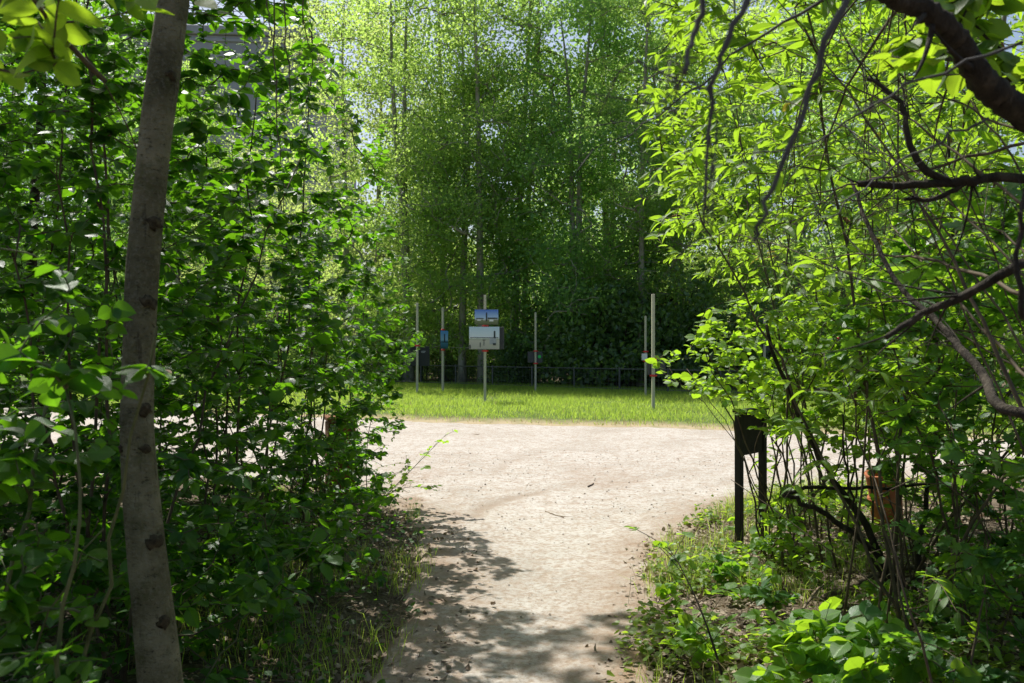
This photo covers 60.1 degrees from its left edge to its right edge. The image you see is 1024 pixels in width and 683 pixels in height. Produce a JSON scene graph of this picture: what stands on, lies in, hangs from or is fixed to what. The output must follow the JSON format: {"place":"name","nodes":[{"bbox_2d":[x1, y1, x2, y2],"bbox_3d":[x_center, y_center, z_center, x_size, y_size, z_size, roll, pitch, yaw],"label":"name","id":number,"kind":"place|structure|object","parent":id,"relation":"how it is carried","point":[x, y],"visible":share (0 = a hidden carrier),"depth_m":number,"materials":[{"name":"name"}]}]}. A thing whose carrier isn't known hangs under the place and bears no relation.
{"place":"outdoors","nodes":[
{"label":"outdoors","id":0,"kind":"place"},
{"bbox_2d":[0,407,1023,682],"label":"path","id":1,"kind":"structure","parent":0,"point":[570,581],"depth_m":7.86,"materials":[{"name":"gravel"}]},
{"bbox_2d":[287,450,824,680],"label":"path pebbles","id":2,"kind":"object","parent":1,"relation":"on","point":[565,499],"visible":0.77,"depth_m":9.93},
{"bbox_2d":[0,350,1023,682],"bbox_3d":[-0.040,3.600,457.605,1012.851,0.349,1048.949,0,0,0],"label":"ground","id":3,"kind":"structure","parent":0,"point":[196,676],"depth_m":5.15,"materials":[{"name":"soil"}]},
{"bbox_2d":[26,0,50,499],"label":"thicket tree","id":4,"kind":"object","parent":3,"relation":"on","point":[36,198],"visible":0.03,"depth_m":8.54,"materials":[{"name":"green plant"}]},
{"bbox_2d":[0,0,131,517],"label":"broadleaf shrub","id":5,"kind":"object","parent":3,"relation":"on","point":[18,97],"visible":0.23,"depth_m":7.81,"materials":[{"name":"green plant"}]},
{"bbox_2d":[0,16,131,383],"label":"leafy tree","id":6,"kind":"object","parent":3,"relation":"on","point":[2,55],"visible":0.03,"depth_m":34.87,"materials":[{"name":"green plant"}]},
{"bbox_2d":[0,300,135,682],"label":"broadleaf shrub","id":7,"kind":"object","parent":3,"relation":"on","point":[120,311],"visible":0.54,"depth_m":2.34,"materials":[{"name":"green plant"}]},
{"bbox_2d":[0,0,137,621],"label":"broadleaf shrub","id":8,"kind":"object","parent":3,"relation":"on","point":[7,511],"visible":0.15,"depth_m":4.53,"materials":[{"name":"green plant"}]},
{"bbox_2d":[18,280,122,381],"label":"understory shrub","id":9,"kind":"object","parent":3,"relation":"on","point":[64,356],"visible":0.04,"depth_m":35.31,"materials":[{"name":"green plant"}]},
{"bbox_2d":[0,248,171,682],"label":"broadleaf shrub","id":10,"kind":"object","parent":3,"relation":"on","point":[50,384],"visible":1,"depth_m":1.99,"materials":[{"name":"green plant"}]},
{"bbox_2d":[0,0,177,563],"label":"broadleaf shrub","id":11,"kind":"object","parent":3,"relation":"on","point":[13,145],"visible":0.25,"depth_m":5.87,"materials":[{"name":"green plant"}]},
{"bbox_2d":[1,0,215,358],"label":"leafy tree","id":12,"kind":"object","parent":3,"relation":"on","point":[123,113],"visible":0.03,"depth_m":39.27,"materials":[{"name":"green plant"}]},
{"bbox_2d":[10,0,276,526],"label":"broadleaf shrub","id":13,"kind":"object","parent":3,"relation":"on","point":[108,30],"visible":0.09,"depth_m":7.32,"materials":[{"name":"green plant"}]},
{"bbox_2d":[0,0,310,682],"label":"slender tree","id":14,"kind":"object","parent":3,"relation":"on","point":[155,632],"visible":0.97,"depth_m":2.61,"materials":[{"name":"brown plant"}]},
{"bbox_2d":[0,510,316,682],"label":"leafy shoot","id":15,"kind":"object","parent":3,"relation":"on","point":[261,590],"visible":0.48,"depth_m":3.46,"materials":[{"name":"green plant"}]},
{"bbox_2d":[92,56,250,378],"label":"leafy tree","id":16,"kind":"object","parent":3,"relation":"on","point":[191,135],"visible":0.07,"depth_m":40.94,"materials":[{"name":"green plant"}]},
{"bbox_2d":[0,0,343,682],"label":"broadleaf shrub","id":17,"kind":"object","parent":3,"relation":"on","point":[184,463],"visible":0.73,"depth_m":3.74,"materials":[{"name":"green plant"}]},
{"bbox_2d":[0,491,356,663],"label":"leafy shoot","id":18,"kind":"object","parent":3,"relation":"on","point":[331,549],"visible":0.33,"depth_m":4.26,"materials":[{"name":"green plant"}]},
{"bbox_2d":[47,373,316,521],"bbox_3d":[-3.183,0.968,7.854,2.120,1.423,3.195,0,0,30],"label":"twiggy bush","id":19,"kind":"object","parent":3,"relation":"on","point":[193,427],"visible":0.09,"depth_m":8.11,"materials":[{"name":"green plant"}]},
{"bbox_2d":[2,472,436,682],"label":"shade weeds","id":20,"kind":"object","parent":3,"relation":"on","point":[115,667],"visible":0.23,"depth_m":4.29,"materials":[{"name":"green plant"}]},
{"bbox_2d":[103,10,358,364],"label":"concrete building","id":21,"kind":"structure","parent":3,"relation":"on","point":[233,38],"depth_m":69.74,"materials":[{"name":"grey concrete"}]},
{"bbox_2d":[171,281,291,380],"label":"understory shrub","id":22,"kind":"object","parent":3,"relation":"on","point":[224,341],"visible":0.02,"depth_m":37.45,"materials":[{"name":"green plant"}]},
{"bbox_2d":[56,390,408,545],"bbox_3d":[-2.422,1.089,7.417,3.003,1.598,2.108,0,0,0],"label":"twiggy bush","id":23,"kind":"object","parent":3,"relation":"on","point":[284,479],"visible":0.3,"depth_m":7.21,"materials":[{"name":"green plant"}]},
{"bbox_2d":[180,132,301,334],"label":"pale tree","id":24,"kind":"object","parent":3,"relation":"on","point":[253,268],"visible":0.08,"depth_m":51.46,"materials":[{"name":"green plant"}]},
{"bbox_2d":[94,0,394,607],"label":"broadleaf shrub","id":25,"kind":"object","parent":3,"relation":"on","point":[183,407],"visible":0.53,"depth_m":5.28,"materials":[{"name":"green plant"}]},
{"bbox_2d":[106,492,399,607],"bbox_3d":[-1.563,1.260,5.511,1.754,0.684,1.522,0,0,0],"label":"leafy shoot","id":26,"kind":"object","parent":3,"relation":"on","point":[372,554],"visible":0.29,"depth_m":5.35,"materials":[{"name":"green plant"}]},
{"bbox_2d":[135,26,419,542],"bbox_3d":[-1.785,-0.567,6.855,2.051,4.299,1.839,0,0,0],"label":"broadleaf shrub","id":27,"kind":"object","parent":3,"relation":"on","point":[315,274],"visible":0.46,"depth_m":6.68,"materials":[{"name":"green plant"}]},
{"bbox_2d":[158,41,426,501],"bbox_3d":[-2.328,-0.701,8.220,2.952,4.582,1.736,0,0,0],"label":"broadleaf shrub","id":28,"kind":"object","parent":3,"relation":"on","point":[380,160],"visible":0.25,"depth_m":8.21,"materials":[{"name":"green plant"}]},
{"bbox_2d":[241,157,350,356],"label":"pale tree","id":29,"kind":"object","parent":3,"relation":"on","point":[289,203],"visible":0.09,"depth_m":50.43,"materials":[{"name":"green plant"}]},
{"bbox_2d":[265,307,363,378],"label":"understory shrub","id":30,"kind":"object","parent":3,"relation":"on","point":[292,357],"visible":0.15,"depth_m":39.28,"materials":[{"name":"green plant"}]},
{"bbox_2d":[260,382,410,502],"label":"twiggy bush","id":31,"kind":"object","parent":3,"relation":"on","point":[394,433],"visible":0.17,"depth_m":8.68,"materials":[{"name":"green plant"}]},
{"bbox_2d":[324,415,355,502],"bbox_3d":[-1.724,1.217,8.894,0.300,0.950,0.300,0,0,-20],"label":"wooden post","id":32,"kind":"object","parent":3,"relation":"on","point":[328,422],"visible":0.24,"depth_m":8.77,"materials":[{"name":"orange wood"}]},
{"bbox_2d":[238,0,454,360],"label":"pale tree","id":33,"kind":"object","parent":3,"relation":"on","point":[342,61],"visible":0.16,"depth_m":43.07,"materials":[{"name":"green plant"}]},
{"bbox_2d":[277,0,489,351],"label":"pale tree","id":34,"kind":"object","parent":3,"relation":"on","point":[352,122],"visible":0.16,"depth_m":46.36,"materials":[{"name":"green plant"}]},
{"bbox_2d":[348,324,431,380],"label":"understory shrub","id":35,"kind":"object","parent":3,"relation":"on","point":[369,368],"visible":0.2,"depth_m":37.87,"materials":[{"name":"green plant"}]},
{"bbox_2d":[266,0,530,380],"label":"leafy tree","id":36,"kind":"object","parent":3,"relation":"on","point":[373,8],"visible":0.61,"depth_m":35.83,"materials":[{"name":"green plant"}]},
{"bbox_2d":[370,430,457,510],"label":"bramble shoot","id":37,"kind":"object","parent":3,"relation":"on","point":[404,477],"visible":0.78,"depth_m":8.49,"materials":[{"name":"green plant"}]},
{"bbox_2d":[337,83,496,367],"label":"pale tree","id":38,"kind":"object","parent":3,"relation":"on","point":[396,197],"visible":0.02,"depth_m":51.25,"materials":[{"name":"green plant"}]},
{"bbox_2d":[410,303,429,391],"bbox_3d":[-2.952,0.348,28.421,0.620,3.170,0.122,0,0,-9],"label":"timber pole","id":39,"kind":"object","parent":3,"relation":"on","point":[422,358],"visible":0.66,"depth_m":28.44,"materials":[{"name":"grey"}]},
{"bbox_2d":[386,304,457,380],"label":"understory shrub","id":40,"kind":"object","parent":3,"relation":"on","point":[433,368],"visible":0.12,"depth_m":38.96,"materials":[{"name":"green plant"}]},
{"bbox_2d":[348,0,515,380],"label":"poplar tree","id":41,"kind":"object","parent":3,"relation":"on","point":[410,97],"visible":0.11,"depth_m":38.10,"materials":[{"name":"green plant"}]},
{"bbox_2d":[440,307,447,389],"bbox_3d":[-2.286,0.403,29.392,0.120,3.070,0.440,0,0,30],"label":"timber pole","id":42,"kind":"object","parent":3,"relation":"on","point":[443,340],"visible":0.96,"depth_m":29.37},
{"bbox_2d":[344,0,547,382],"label":"leafy tree","id":43,"kind":"object","parent":3,"relation":"on","point":[461,331],"visible":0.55,"depth_m":35.26,"materials":[{"name":"green plant"}]},
{"bbox_2d":[430,335,496,380],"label":"understory shrub","id":44,"kind":"object","parent":3,"relation":"on","point":[471,372],"visible":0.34,"depth_m":38.31,"materials":[{"name":"green plant"}]},
{"bbox_2d":[362,0,605,383],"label":"poplar tree","id":45,"kind":"object","parent":3,"relation":"on","point":[442,193],"visible":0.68,"depth_m":34.78,"materials":[{"name":"green plant"}]},
{"bbox_2d":[448,291,520,370],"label":"understory shrub","id":46,"kind":"object","parent":3,"relation":"on","point":[467,318],"visible":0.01,"depth_m":43.60,"materials":[{"name":"green plant"}]},
{"bbox_2d":[469,295,503,401],"bbox_3d":[-0.681,0.332,23.827,0.950,3.160,0.208,0,0,-3],"label":"timber pole","id":47,"kind":"object","parent":3,"relation":"on","point":[485,337],"visible":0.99,"depth_m":23.74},
{"bbox_2d":[36,464,958,682],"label":"verge grass","id":48,"kind":"structure","parent":3,"relation":"on","point":[649,579],"depth_m":5.27,"materials":[{"name":"plant"}]},
{"bbox_2d":[466,325,555,383],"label":"understory shrub","id":49,"kind":"object","parent":3,"relation":"on","point":[509,357],"visible":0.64,"depth_m":34.89,"materials":[{"name":"green plant"}]},
{"bbox_2d":[0,495,1022,682],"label":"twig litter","id":50,"kind":"object","parent":3,"relation":"on","point":[484,595],"visible":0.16,"depth_m":5.50,"materials":[{"name":"brown wood"}]},
{"bbox_2d":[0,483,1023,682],"bbox_3d":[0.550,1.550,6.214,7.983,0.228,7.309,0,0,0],"label":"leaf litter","id":51,"kind":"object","parent":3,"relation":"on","point":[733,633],"visible":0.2,"depth_m":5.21,"materials":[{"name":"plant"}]},
{"bbox_2d":[411,0,627,380],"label":"poplar tree","id":52,"kind":"object","parent":3,"relation":"on","point":[538,97],"visible":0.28,"depth_m":35.61,"materials":[{"name":"green plant"}]},
{"bbox_2d":[24,223,1023,367],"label":"wood","id":53,"kind":"object","parent":3,"relation":"on","point":[366,252],"depth_m":61.28,"materials":[{"name":"green plant"}]},
{"bbox_2d":[435,0,625,333],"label":"poplar tree","id":54,"kind":"object","parent":3,"relation":"on","point":[544,47],"visible":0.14,"depth_m":36.75,"materials":[{"name":"green plant"}]},
{"bbox_2d":[528,312,541,389],"bbox_3d":[0.781,0.480,29.805,0.500,2.920,0.105,0,0,-6],"label":"timber pole","id":55,"kind":"object","parent":3,"relation":"on","point":[535,357],"visible":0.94,"depth_m":29.81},
{"bbox_2d":[487,284,585,382],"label":"understory shrub","id":56,"kind":"object","parent":3,"relation":"on","point":[540,309],"visible":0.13,"depth_m":35.80,"materials":[{"name":"green plant"}]},
{"bbox_2d":[516,263,647,385],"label":"understory shrub","id":57,"kind":"object","parent":3,"relation":"on","point":[550,358],"visible":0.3,"depth_m":33.72,"materials":[{"name":"green plant"}]},
{"bbox_2d":[524,57,648,317],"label":"leafy tree","id":58,"kind":"object","parent":3,"relation":"on","point":[587,215],"visible":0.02,"depth_m":49.57,"materials":[{"name":"green plant"}]},
{"bbox_2d":[456,0,734,382],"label":"leafy tree","id":59,"kind":"object","parent":3,"relation":"on","point":[574,258],"visible":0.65,"depth_m":34.16,"materials":[{"name":"green plant"}]},
{"bbox_2d":[473,0,749,337],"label":"leafy tree","id":60,"kind":"object","parent":3,"relation":"on","point":[595,178],"visible":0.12,"depth_m":36.67,"materials":[{"name":"green plant"}]},
{"bbox_2d":[537,265,699,386],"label":"understory shrub","id":61,"kind":"object","parent":3,"relation":"on","point":[614,357],"visible":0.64,"depth_m":32.10,"materials":[{"name":"green plant"}]},
{"bbox_2d":[274,362,978,399],"bbox_3d":[0.000,1.336,33.194,32.008,0.880,0.050,0,0,37],"label":"metal fence","id":62,"kind":"object","parent":3,"relation":"on","point":[573,368],"visible":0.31,"depth_m":31.65,"materials":[{"name":"metal"}]},
{"bbox_2d":[642,316,647,396],"bbox_3d":[4.021,0.576,26.792,0.210,2.700,0.095,0,0,-3],"label":"timber pole","id":63,"kind":"object","parent":3,"relation":"on","point":[644,355],"visible":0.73,"depth_m":26.77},
{"bbox_2d":[561,0,743,385],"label":"poplar tree","id":64,"kind":"object","parent":3,"relation":"on","point":[641,212],"visible":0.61,"depth_m":32.51,"materials":[{"name":"green plant"}]},
{"bbox_2d":[648,294,664,408],"bbox_3d":[3.493,0.380,21.320,0.440,3.040,0.120,0,0,-7],"label":"timber pole","id":65,"kind":"object","parent":3,"relation":"on","point":[652,373],"visible":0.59,"depth_m":21.27,"materials":[{"name":"wood"}]},
{"bbox_2d":[573,28,743,291],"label":"pale tree","id":66,"kind":"object","parent":3,"relation":"on","point":[694,263],"visible":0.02,"depth_m":47.72,"materials":[{"name":"green plant"}]},
{"bbox_2d":[629,573,694,616],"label":"young bramble","id":67,"kind":"object","parent":3,"relation":"on","point":[663,591],"visible":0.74,"depth_m":5.15,"materials":[{"name":"green plant"}]},
{"bbox_2d":[591,246,752,386],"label":"understory shrub","id":68,"kind":"object","parent":3,"relation":"on","point":[690,282],"visible":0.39,"depth_m":32.05,"materials":[{"name":"green plant"}]},
{"bbox_2d":[624,526,739,674],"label":"bramble shoot","id":69,"kind":"object","parent":3,"relation":"on","point":[675,558],"visible":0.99,"depth_m":4.18,"materials":[{"name":"green plant"}]},
{"bbox_2d":[659,614,724,682],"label":"young bramble","id":70,"kind":"object","parent":3,"relation":"on","point":[687,636],"visible":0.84,"depth_m":4.17,"materials":[{"name":"green plant"}]},
{"bbox_2d":[664,278,772,385],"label":"understory shrub","id":71,"kind":"object","parent":3,"relation":"on","point":[700,362],"visible":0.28,"depth_m":31.31,"materials":[{"name":"green plant"}]},
{"bbox_2d":[702,545,741,589],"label":"young bramble","id":72,"kind":"object","parent":3,"relation":"on","point":[717,574],"visible":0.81,"depth_m":5.58,"materials":[{"name":"green plant"}]},
{"bbox_2d":[670,0,795,326],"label":"poplar tree","id":73,"kind":"object","parent":3,"relation":"on","point":[720,175],"visible":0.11,"depth_m":37.39,"materials":[{"name":"green plant"}]},
{"bbox_2d":[636,0,856,329],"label":"pale tree","id":74,"kind":"object","parent":3,"relation":"on","point":[737,11],"visible":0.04,"depth_m":49.01,"materials":[{"name":"green plant"}]},
{"bbox_2d":[732,408,768,548],"bbox_3d":[1.848,1.090,6.845,0.075,1.145,0.479,0,0,41],"label":"signboard","id":75,"kind":"object","parent":3,"relation":"on","point":[746,422],"visible":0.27,"depth_m":6.75,"materials":[{"name":"black metal"}]},
{"bbox_2d":[732,573,800,620],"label":"young bramble","id":76,"kind":"object","parent":3,"relation":"on","point":[765,596],"visible":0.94,"depth_m":4.84,"materials":[{"name":"green plant"}]},
{"bbox_2d":[710,277,827,388],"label":"understory shrub","id":77,"kind":"object","parent":3,"relation":"on","point":[760,321],"visible":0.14,"depth_m":29.90,"materials":[{"name":"green plant"}]},
{"bbox_2d":[645,288,909,602],"bbox_3d":[1.829,0.610,5.867,1.618,1.946,2.126,0,0,16],"label":"bramble bush","id":78,"kind":"object","parent":3,"relation":"on","point":[762,541],"visible":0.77,"depth_m":5.60,"materials":[{"name":"green plant"}]},
{"bbox_2d":[635,0,924,571],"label":"narrow leaved shrub","id":79,"kind":"object","parent":3,"relation":"on","point":[798,182],"visible":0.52,"depth_m":6.03,"materials":[{"name":"green plant"}]},
{"bbox_2d":[733,608,847,682],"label":"young bramble","id":80,"kind":"object","parent":3,"relation":"on","point":[778,670],"visible":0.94,"depth_m":3.55,"materials":[{"name":"green plant"}]},
{"bbox_2d":[665,0,923,383],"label":"leafy tree","id":81,"kind":"object","parent":3,"relation":"on","point":[753,265],"visible":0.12,"depth_m":33.45,"materials":[{"name":"green plant"}]},
{"bbox_2d":[568,0,1023,453],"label":"overhanging tree","id":82,"kind":"object","parent":3,"relation":"on","point":[953,28],"visible":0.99,"depth_m":2.21,"materials":[{"name":"green plant"}]},
{"bbox_2d":[755,596,841,669],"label":"young bramble","id":83,"kind":"object","parent":3,"relation":"on","point":[783,637],"visible":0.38,"depth_m":3.87,"materials":[{"name":"green plant"}]},
{"bbox_2d":[654,4,946,541],"bbox_3d":[2.360,-0.477,7.279,2.230,4.086,2.776,0,0,0],"label":"narrow leaved shrub","id":84,"kind":"object","parent":3,"relation":"on","point":[746,253],"visible":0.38,"depth_m":7.12,"materials":[{"name":"green plant"}]},
{"bbox_2d":[664,297,941,539],"bbox_3d":[2.340,0.601,6.961,2.203,1.933,1.361,0,0,0],"label":"bramble bush","id":85,"kind":"object","parent":3,"relation":"on","point":[782,408],"visible":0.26,"depth_m":7.01,"materials":[{"name":"green plant"}]},
{"bbox_2d":[607,473,1023,682],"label":"verge weeds","id":86,"kind":"object","parent":3,"relation":"on","point":[658,627],"visible":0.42,"depth_m":4.70,"materials":[{"name":"green plant"}]},
{"bbox_2d":[624,0,1023,662],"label":"narrow leaved shrub","id":87,"kind":"object","parent":3,"relation":"on","point":[688,178],"visible":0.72,"depth_m":4.06,"materials":[{"name":"green plant"}]},
{"bbox_2d":[665,5,1023,611],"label":"narrow leaved shrub","id":88,"kind":"object","parent":3,"relation":"on","point":[871,537],"visible":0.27,"depth_m":5.23,"materials":[{"name":"green plant"}]},
{"bbox_2d":[798,591,910,682],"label":"young bramble","id":89,"kind":"object","parent":3,"relation":"on","point":[814,665],"visible":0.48,"depth_m":3.57,"materials":[{"name":"green plant"}]},
{"bbox_2d":[721,0,1023,387],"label":"leafy tree","id":90,"kind":"object","parent":3,"relation":"on","point":[815,248],"visible":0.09,"depth_m":29.62,"materials":[{"name":"green plant"}]},
{"bbox_2d":[731,199,1023,682],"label":"lobed leaf shrub","id":91,"kind":"object","parent":3,"relation":"on","point":[954,482],"visible":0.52,"depth_m":4.11,"materials":[{"name":"green plant"}]},
{"bbox_2d":[820,564,938,601],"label":"fallen branch","id":92,"kind":"object","parent":3,"relation":"on","point":[860,581],"visible":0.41,"depth_m":5.25,"materials":[{"name":"brown wood"}]},
{"bbox_2d":[742,12,1023,521],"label":"narrow leaved shrub","id":93,"kind":"object","parent":3,"relation":"on","point":[959,123],"visible":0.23,"depth_m":7.85,"materials":[{"name":"green plant"}]},
{"bbox_2d":[864,470,903,524],"bbox_3d":[3.143,1.375,7.451,0.274,0.600,0.274,-17,10,-22],"label":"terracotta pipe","id":94,"kind":"object","parent":3,"relation":"on","point":[889,512],"visible":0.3,"depth_m":7.34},
{"bbox_2d":[859,574,927,624],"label":"young bramble","id":95,"kind":"object","parent":3,"relation":"on","point":[871,589],"visible":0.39,"depth_m":4.72,"materials":[{"name":"green plant"}]},
{"bbox_2d":[816,609,982,682],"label":"young bramble","id":96,"kind":"object","parent":3,"relation":"on","point":[853,667],"visible":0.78,"depth_m":3.27,"materials":[{"name":"green plant"}]},
{"bbox_2d":[785,285,1023,599],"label":"bramble bush","id":97,"kind":"object","parent":3,"relation":"on","point":[794,340],"visible":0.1,"depth_m":5.64,"materials":[{"name":"green plant"}]},
{"bbox_2d":[806,5,1007,295],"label":"leafy tree","id":98,"kind":"object","parent":3,"relation":"on","point":[876,137],"visible":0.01,"depth_m":45.81,"materials":[{"name":"green plant"}]},
{"bbox_2d":[823,179,1023,682],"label":"lobed leaf shrub","id":99,"kind":"object","parent":3,"relation":"on","point":[993,560],"visible":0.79,"depth_m":3.23,"materials":[{"name":"green plant"}]},
{"bbox_2d":[853,241,1023,620],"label":"lobed leaf shrub","id":100,"kind":"object","parent":3,"relation":"on","point":[886,468],"visible":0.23,"depth_m":4.91,"materials":[{"name":"green plant"}]},
{"bbox_2d":[878,285,1017,395],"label":"understory shrub","id":101,"kind":"object","parent":3,"relation":"on","point":[990,366],"visible":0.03,"depth_m":27.22,"materials":[{"name":"green plant"}]},
{"bbox_2d":[883,26,1023,531],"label":"narrow leaved shrub","id":102,"kind":"object","parent":3,"relation":"on","point":[979,161],"visible":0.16,"depth_m":6.21,"materials":[{"name":"green plant"}]},
{"bbox_2d":[0,0,1023,342],"label":"sky","id":103,"kind":"structure","parent":0,"point":[1016,34],"materials":[{"name":"white"}]},
{"bbox_2d":[11,373,1023,440],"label":"meadow","id":104,"kind":"structure","parent":0,"point":[543,421],"depth_m":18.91,"materials":[{"name":"plant"}]},
{"bbox_2d":[564,0,847,362],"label":"leafy tree","id":105,"kind":"object","parent":104,"relation":"on","point":[650,252],"visible":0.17,"depth_m":34.49,"materials":[{"name":"green plant"}]},
{"bbox_2d":[808,5,1023,376],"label":"leafy tree","id":106,"kind":"object","parent":104,"relation":"on","point":[1003,18],"visible":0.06,"depth_m":28.71,"materials":[{"name":"green plant"}]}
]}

